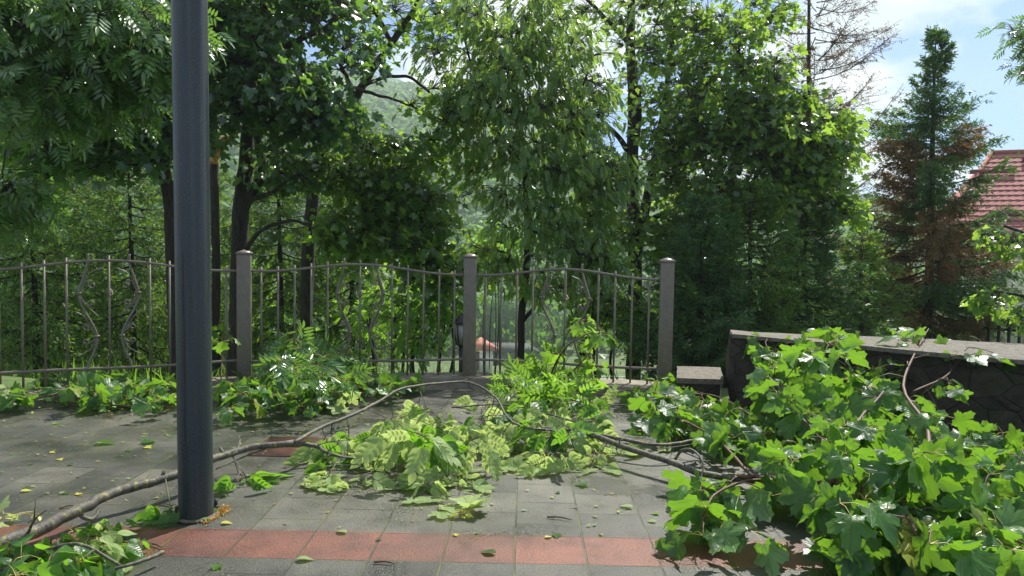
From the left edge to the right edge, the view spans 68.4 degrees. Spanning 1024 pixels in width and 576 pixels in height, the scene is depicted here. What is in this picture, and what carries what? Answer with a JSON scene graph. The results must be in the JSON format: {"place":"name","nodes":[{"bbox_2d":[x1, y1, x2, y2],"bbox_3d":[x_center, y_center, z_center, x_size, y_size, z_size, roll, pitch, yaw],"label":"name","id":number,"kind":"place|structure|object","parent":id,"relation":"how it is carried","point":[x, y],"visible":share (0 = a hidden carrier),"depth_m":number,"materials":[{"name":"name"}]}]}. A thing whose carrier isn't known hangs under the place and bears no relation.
{"place":"outdoors","nodes":[
{"label":"outdoors","id":0,"kind":"place"},
{"bbox_2d":[2,112,728,396],"bbox_3d":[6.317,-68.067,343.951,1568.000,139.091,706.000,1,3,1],"label":"hillside","id":1,"kind":"structure","parent":0,"point":[8,381],"depth_m":109.82,"materials":[{"name":"plant"}]},
{"bbox_2d":[0,272,107,359],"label":"shrub","id":2,"kind":"object","parent":1,"relation":"on","point":[25,318],"visible":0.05,"depth_m":15.06,"materials":[{"name":"green plant"}]},
{"bbox_2d":[0,171,165,365],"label":"spruce tree","id":3,"kind":"object","parent":1,"relation":"on","point":[95,223],"visible":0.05,"depth_m":16.04,"materials":[{"name":"green plant"}]},
{"bbox_2d":[0,156,166,380],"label":"spruce tree","id":4,"kind":"object","parent":1,"relation":"on","point":[10,355],"visible":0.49,"depth_m":10.54,"materials":[{"name":"green plant"}]},
{"bbox_2d":[0,0,236,255],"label":"ash tree","id":5,"kind":"object","parent":1,"relation":"on","point":[90,69],"visible":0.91,"depth_m":5.81,"materials":[{"name":"green plant"}]},
{"bbox_2d":[19,158,228,379],"bbox_3d":[-6.071,-0.244,12.050,3.205,5.132,3.685,-1,3,-32],"label":"spruce tree","id":6,"kind":"object","parent":1,"relation":"on","point":[99,209],"visible":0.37,"depth_m":11.89,"materials":[{"name":"green plant"}]},
{"bbox_2d":[83,273,166,364],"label":"shrub","id":7,"kind":"object","parent":1,"relation":"on","point":[128,314],"visible":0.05,"depth_m":16.86,"materials":[{"name":"green plant"}]},
{"bbox_2d":[0,0,283,379],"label":"maple tree","id":8,"kind":"object","parent":1,"relation":"on","point":[147,154],"visible":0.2,"depth_m":8.03,"materials":[{"name":"green plant"}]},
{"bbox_2d":[106,115,287,376],"bbox_3d":[-5.754,-0.442,14.228,3.317,5.721,3.114,-2,4,-39],"label":"spruce tree","id":9,"kind":"object","parent":1,"relation":"on","point":[223,256],"visible":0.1,"depth_m":13.96,"materials":[{"name":"green plant"}]},
{"bbox_2d":[210,3,242,376],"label":"broken tree","id":10,"kind":"object","parent":1,"relation":"on","point":[215,229],"visible":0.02,"depth_m":12.01,"materials":[{"name":"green plant"}]},
{"bbox_2d":[214,119,358,375],"bbox_3d":[-3.849,-0.468,12.930,2.665,5.454,3.031,-2,4,-41],"label":"spruce tree","id":11,"kind":"object","parent":1,"relation":"on","point":[286,210],"visible":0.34,"depth_m":12.70,"materials":[{"name":"green plant"}]},
{"bbox_2d":[227,259,361,355],"bbox_3d":[-5.238,0.857,17.198,3.600,3.102,1.927,1,3,1],"label":"shrub","id":12,"kind":"object","parent":1,"relation":"on","point":[290,321],"visible":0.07,"depth_m":17.10,"materials":[{"name":"green plant"}]},
{"bbox_2d":[208,0,400,375],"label":"forked maple","id":13,"kind":"object","parent":1,"relation":"on","point":[278,87],"visible":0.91,"depth_m":8.77,"materials":[{"name":"green plant"}]},
{"bbox_2d":[2,372,654,410],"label":"kerb","id":14,"kind":"structure","parent":1,"relation":"on","point":[478,378],"depth_m":6.99,"materials":[{"name":"concrete"}]},
{"bbox_2d":[0,250,675,387],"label":"metal fence","id":15,"kind":"object","parent":14,"relation":"on","point":[243,270],"visible":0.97,"depth_m":6.86,"materials":[{"name":"metal"}]},
{"bbox_2d":[255,106,428,373],"bbox_3d":[-2.949,-0.449,13.385,3.234,5.836,3.146,1,3,1],"label":"spruce tree","id":16,"kind":"object","parent":1,"relation":"on","point":[365,353],"visible":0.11,"depth_m":13.43,"materials":[{"name":"green plant"}]},
{"bbox_2d":[1,344,726,386],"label":"grass","id":17,"kind":"structure","parent":1,"relation":"on","point":[134,377],"depth_m":9.78,"materials":[{"name":"green plant"}]},
{"bbox_2d":[332,271,426,373],"bbox_3d":[-1.857,0.759,11.062,1.774,2.023,1.631,-2,4,-40],"label":"shrub","id":18,"kind":"object","parent":1,"relation":"on","point":[365,300],"visible":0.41,"depth_m":10.77,"materials":[{"name":"green plant"}]},
{"bbox_2d":[284,0,496,346],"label":"leaning maple","id":19,"kind":"object","parent":1,"relation":"on","point":[396,206],"visible":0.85,"depth_m":9.36,"materials":[{"name":"green plant"}]},
{"bbox_2d":[371,275,478,372],"bbox_3d":[-1.099,0.654,9.634,1.404,1.627,1.752,1,3,1],"label":"shrub","id":20,"kind":"object","parent":1,"relation":"on","point":[415,323],"visible":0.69,"depth_m":9.43,"materials":[{"name":"green plant"}]},
{"bbox_2d":[455,313,462,371],"bbox_3d":[-0.564,0.745,8.358,0.194,0.941,0.210,1,3,1],"label":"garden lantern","id":21,"kind":"object","parent":1,"relation":"on","point":[459,330],"visible":0.59,"depth_m":8.30,"materials":[{"name":"black metal"}]},
{"bbox_2d":[0,51,952,323],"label":"distant wood","id":22,"kind":"object","parent":1,"relation":"on","point":[388,111],"visible":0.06,"depth_m":211.57,"materials":[{"name":"green plant"}]},
{"bbox_2d":[476,337,496,371],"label":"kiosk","id":23,"kind":"object","parent":1,"relation":"on","point":[479,347],"visible":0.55,"depth_m":103.52,"materials":[{"name":"tile"}]},
{"bbox_2d":[476,352,479,371],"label":"door","id":24,"kind":"structure","parent":23,"relation":"in","point":[477,354],"depth_m":103.53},
{"bbox_2d":[459,219,523,373],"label":"tree","id":25,"kind":"object","parent":1,"relation":"on","point":[516,246],"visible":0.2,"depth_m":17.06,"materials":[{"name":"green plant"}]},
{"bbox_2d":[123,254,920,354],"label":"valley wood","id":26,"kind":"object","parent":1,"relation":"on","point":[540,332],"visible":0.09,"depth_m":126.00,"materials":[{"name":"green plant"}]},
{"bbox_2d":[401,0,656,367],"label":"birch tree","id":27,"kind":"object","parent":1,"relation":"on","point":[495,79],"visible":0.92,"depth_m":9.31,"materials":[{"name":"green plant"}]},
{"bbox_2d":[551,275,629,377],"bbox_3d":[1.029,0.675,10.667,1.083,2.043,1.286,-1,4,-35],"label":"shrub","id":28,"kind":"object","parent":1,"relation":"on","point":[592,308],"visible":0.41,"depth_m":10.44,"materials":[{"name":"green plant"}]},
{"bbox_2d":[601,287,658,378],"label":"shrub","id":29,"kind":"object","parent":1,"relation":"on","point":[617,331],"visible":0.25,"depth_m":10.86,"materials":[{"name":"green plant"}]},
{"bbox_2d":[546,0,740,379],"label":"lime tree","id":30,"kind":"object","parent":1,"relation":"on","point":[635,213],"visible":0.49,"depth_m":11.34,"materials":[{"name":"green plant"}]},
{"bbox_2d":[602,188,787,387],"bbox_3d":[2.450,0.274,9.561,2.622,3.086,2.402,1,3,1],"label":"spruce tree","id":31,"kind":"object","parent":1,"relation":"on","point":[702,347],"visible":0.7,"depth_m":9.36,"materials":[{"name":"green plant"}]},
{"bbox_2d":[653,176,841,366],"bbox_3d":[3.151,0.212,10.213,2.509,3.487,2.986,1,3,1],"label":"spruce tree","id":32,"kind":"object","parent":1,"relation":"on","point":[771,278],"visible":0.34,"depth_m":9.86,"materials":[{"name":"green plant"}]},
{"bbox_2d":[626,0,881,320],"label":"bushy maple","id":33,"kind":"object","parent":1,"relation":"on","point":[791,143],"visible":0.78,"depth_m":10.49,"materials":[{"name":"green plant"}]},
{"bbox_2d":[725,202,900,373],"bbox_3d":[4.180,0.436,10.816,2.983,3.378,2.752,1,3,1],"label":"spruce tree","id":34,"kind":"object","parent":1,"relation":"on","point":[825,265],"visible":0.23,"depth_m":10.48,"materials":[{"name":"green plant"}]},
{"bbox_2d":[742,0,908,288],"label":"bare conifer","id":35,"kind":"object","parent":1,"relation":"on","point":[807,60],"visible":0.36,"depth_m":12.57,"materials":[{"name":"brown plant"}]},
{"bbox_2d":[812,271,886,332],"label":"shrub","id":36,"kind":"object","parent":1,"relation":"on","point":[834,311],"visible":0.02,"depth_m":17.90,"materials":[{"name":"green plant"}]},
{"bbox_2d":[812,228,933,338],"bbox_3d":[5.326,0.595,11.320,2.330,3.093,2.301,4,4,45],"label":"spruce tree","id":37,"kind":"object","parent":1,"relation":"on","point":[870,248],"visible":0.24,"depth_m":11.29,"materials":[{"name":"green plant"}]},
{"bbox_2d":[823,23,1023,341],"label":"tall spruce","id":38,"kind":"object","parent":1,"relation":"on","point":[944,289],"visible":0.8,"depth_m":12.87,"materials":[{"name":"green plant"}]},
{"bbox_2d":[921,149,1023,343],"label":"house","id":39,"kind":"structure","parent":1,"relation":"on","point":[1009,190],"depth_m":26.41,"materials":[{"name":"tile"}]},
{"bbox_2d":[959,225,1023,336],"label":"young maple","id":40,"kind":"object","parent":1,"relation":"on","point":[977,305],"visible":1,"depth_m":8.76,"materials":[{"name":"green plant"}]},
{"bbox_2d":[977,320,1020,343],"bbox_3d":[8.216,1.107,12.058,0.052,1.166,1.379,-2,4,-42],"label":"picket fence","id":41,"kind":"object","parent":1,"relation":"on","point":[1008,330],"visible":0.14,"depth_m":12.29,"materials":[{"name":"black metal"}]},
{"bbox_2d":[976,14,1023,85],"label":"walnut tree","id":42,"kind":"object","parent":1,"relation":"on","point":[1017,38],"visible":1,"depth_m":7.88,"materials":[{"name":"green plant"}]},
{"bbox_2d":[0,389,869,540],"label":"plaza paving","id":43,"kind":"structure","parent":0,"point":[352,508],"depth_m":4.10,"materials":[{"name":"grey tile"}]},
{"bbox_2d":[0,495,41,527],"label":"fallen leafy twig","id":44,"kind":"object","parent":43,"relation":"on","point":[4,504],"visible":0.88,"depth_m":3.46,"materials":[{"name":"green plant"}]},
{"bbox_2d":[0,366,176,416],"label":"fallen maple branch","id":45,"kind":"object","parent":43,"relation":"on","point":[114,390],"visible":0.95,"depth_m":5.86,"materials":[{"name":"green plant"}]},
{"bbox_2d":[97,440,114,443],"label":"fallen leaf","id":46,"kind":"object","parent":43,"relation":"on","point":[106,441],"visible":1,"depth_m":4.82,"materials":[{"name":"green plant"}]},
{"bbox_2d":[140,438,153,442],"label":"fallen leaf","id":47,"kind":"object","parent":43,"relation":"on","point":[145,440],"visible":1,"depth_m":4.86,"materials":[{"name":"green plant"}]},
{"bbox_2d":[171,0,218,523],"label":"lamp post","id":48,"kind":"object","parent":43,"relation":"on","point":[191,152],"visible":0.95,"depth_m":3.44,"materials":[{"name":"metal"}]},
{"bbox_2d":[201,504,232,524],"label":"fallen leaves","id":49,"kind":"object","parent":43,"relation":"on","point":[224,508],"visible":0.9,"depth_m":3.58,"materials":[{"name":"orange plant"}]},
{"bbox_2d":[212,319,241,402],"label":"fallen leafy shoot","id":50,"kind":"object","parent":43,"relation":"on","point":[220,347],"visible":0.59,"depth_m":6.24,"materials":[{"name":"green plant"}]},
{"bbox_2d":[0,381,551,548],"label":"fallen limb","id":51,"kind":"object","parent":43,"relation":"on","point":[411,438],"visible":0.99,"depth_m":4.16,"materials":[{"name":"green plant"}]},
{"bbox_2d":[247,437,345,456],"bbox_3d":[-1.345,1.013,4.817,0.560,0.011,0.460,1,3,1],"label":"paving tile","id":52,"kind":"object","parent":43,"relation":"on","point":[281,452],"visible":0.37,"depth_m":4.73,"materials":[{"name":"grey tile"}]},
{"bbox_2d":[251,320,376,405],"bbox_3d":[-1.794,0.549,7.045,1.159,0.674,3.804,0,3,-17],"label":"fallen leafy shoot","id":53,"kind":"object","parent":43,"relation":"on","point":[300,368],"visible":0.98,"depth_m":6.03,"materials":[{"name":"green plant"}]},
{"bbox_2d":[212,362,426,424],"bbox_3d":[-1.615,0.781,6.428,1.779,0.280,1.911,0,3,-25],"label":"fallen maple branch","id":54,"kind":"object","parent":43,"relation":"on","point":[251,393],"visible":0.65,"depth_m":5.87,"materials":[{"name":"green plant"}]},
{"bbox_2d":[301,477,341,492],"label":"fallen leafy twig","id":55,"kind":"object","parent":43,"relation":"on","point":[323,485],"visible":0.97,"depth_m":3.98,"materials":[{"name":"green plant"}]},
{"bbox_2d":[1,401,657,531],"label":"leaf litter","id":56,"kind":"object","parent":43,"relation":"on","point":[32,412],"visible":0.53,"depth_m":5.00,"materials":[{"name":"green plant"}]},
{"bbox_2d":[402,486,419,489],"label":"fallen leaf","id":57,"kind":"object","parent":43,"relation":"on","point":[407,487],"visible":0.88,"depth_m":3.98,"materials":[{"name":"green plant"}]},
{"bbox_2d":[428,494,492,518],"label":"fallen leafy twig","id":58,"kind":"object","parent":43,"relation":"on","point":[468,501],"visible":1,"depth_m":3.65,"materials":[{"name":"green plant"}]},
{"bbox_2d":[0,524,929,569],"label":"red paving band","id":59,"kind":"object","parent":43,"relation":"on","point":[408,547],"depth_m":3.23,"materials":[{"name":"red tile"}]},
{"bbox_2d":[0,518,164,575],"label":"fallen leafy twig","id":60,"kind":"object","parent":59,"relation":"on","point":[97,549],"visible":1,"depth_m":2.87,"materials":[{"name":"green plant"}]},
{"bbox_2d":[480,549,495,552],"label":"fallen leaf","id":61,"kind":"object","parent":59,"relation":"on","point":[491,551],"visible":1,"depth_m":3.18,"materials":[{"name":"green plant"}]},
{"bbox_2d":[551,532,561,537],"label":"fallen leaf","id":62,"kind":"object","parent":59,"relation":"on","point":[556,535],"visible":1,"depth_m":3.37,"materials":[{"name":"green plant"}]},
{"bbox_2d":[482,313,619,412],"bbox_3d":[0.351,0.605,6.686,1.271,0.661,2.730,1,3,1],"label":"fallen leafy shoot","id":63,"kind":"object","parent":43,"relation":"on","point":[547,368],"visible":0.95,"depth_m":6.31,"materials":[{"name":"green plant"}]},
{"bbox_2d":[547,516,571,519],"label":"twig","id":64,"kind":"object","parent":43,"relation":"on","point":[558,517],"visible":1,"depth_m":3.59,"materials":[{"name":"wood"}]},
{"bbox_2d":[575,480,587,485],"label":"fallen leaf","id":65,"kind":"object","parent":43,"relation":"on","point":[582,483],"visible":1,"depth_m":4.12,"materials":[{"name":"green plant"}]},
{"bbox_2d":[452,374,755,483],"bbox_3d":[0.406,0.873,5.347,1.596,0.278,2.999,0,3,-14],"label":"fallen limb","id":66,"kind":"object","parent":43,"relation":"on","point":[581,437],"visible":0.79,"depth_m":4.71,"materials":[{"name":"green plant"}]},
{"bbox_2d":[597,372,749,458],"bbox_3d":[1.207,0.853,5.631,1.044,0.310,2.388,1,3,1],"label":"fallen maple branch","id":67,"kind":"object","parent":43,"relation":"on","point":[666,399],"visible":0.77,"depth_m":5.12,"materials":[{"name":"green plant"}]},
{"bbox_2d":[675,366,723,400],"bbox_3d":[1.674,0.909,6.730,0.414,0.318,0.771,2,3,13],"label":"stone step","id":68,"kind":"object","parent":43,"relation":"on","point":[708,380],"visible":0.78,"depth_m":6.40,"materials":[{"name":"grey stone"}]},
{"bbox_2d":[567,325,1023,575],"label":"fallen maple branch","id":69,"kind":"object","parent":43,"relation":"on","point":[933,495],"visible":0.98,"depth_m":3.31,"materials":[{"name":"green plant"}]},
{"bbox_2d":[725,330,1023,445],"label":"stone wall","id":70,"kind":"structure","parent":43,"relation":"on","point":[996,396],"depth_m":5.27,"materials":[{"name":"grey stone"}]},
{"bbox_2d":[13,556,925,575],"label":"plaza paving","id":71,"kind":"structure","parent":0,"point":[176,566],"depth_m":3.01,"materials":[{"name":"grey tile"}]},
{"bbox_2d":[210,564,222,570],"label":"fallen leaf","id":72,"kind":"object","parent":71,"relation":"on","point":[216,566],"visible":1,"depth_m":2.98,"materials":[{"name":"green plant"}]},
{"bbox_2d":[297,556,313,559],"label":"fallen leaf","id":73,"kind":"object","parent":71,"relation":"on","point":[303,557],"visible":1,"depth_m":3.08,"materials":[{"name":"green plant"}]},
{"bbox_2d":[374,560,395,563],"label":"twig","id":74,"kind":"object","parent":71,"relation":"on","point":[379,561],"visible":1,"depth_m":3.05,"materials":[{"name":"wood"}]},
{"bbox_2d":[492,342,538,363],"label":"shed","id":75,"kind":"structure","parent":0,"point":[507,348],"depth_m":110.76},
{"bbox_2d":[290,0,1023,198],"label":"sky","id":76,"kind":"structure","parent":0,"point":[974,64],"materials":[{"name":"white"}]}
]}

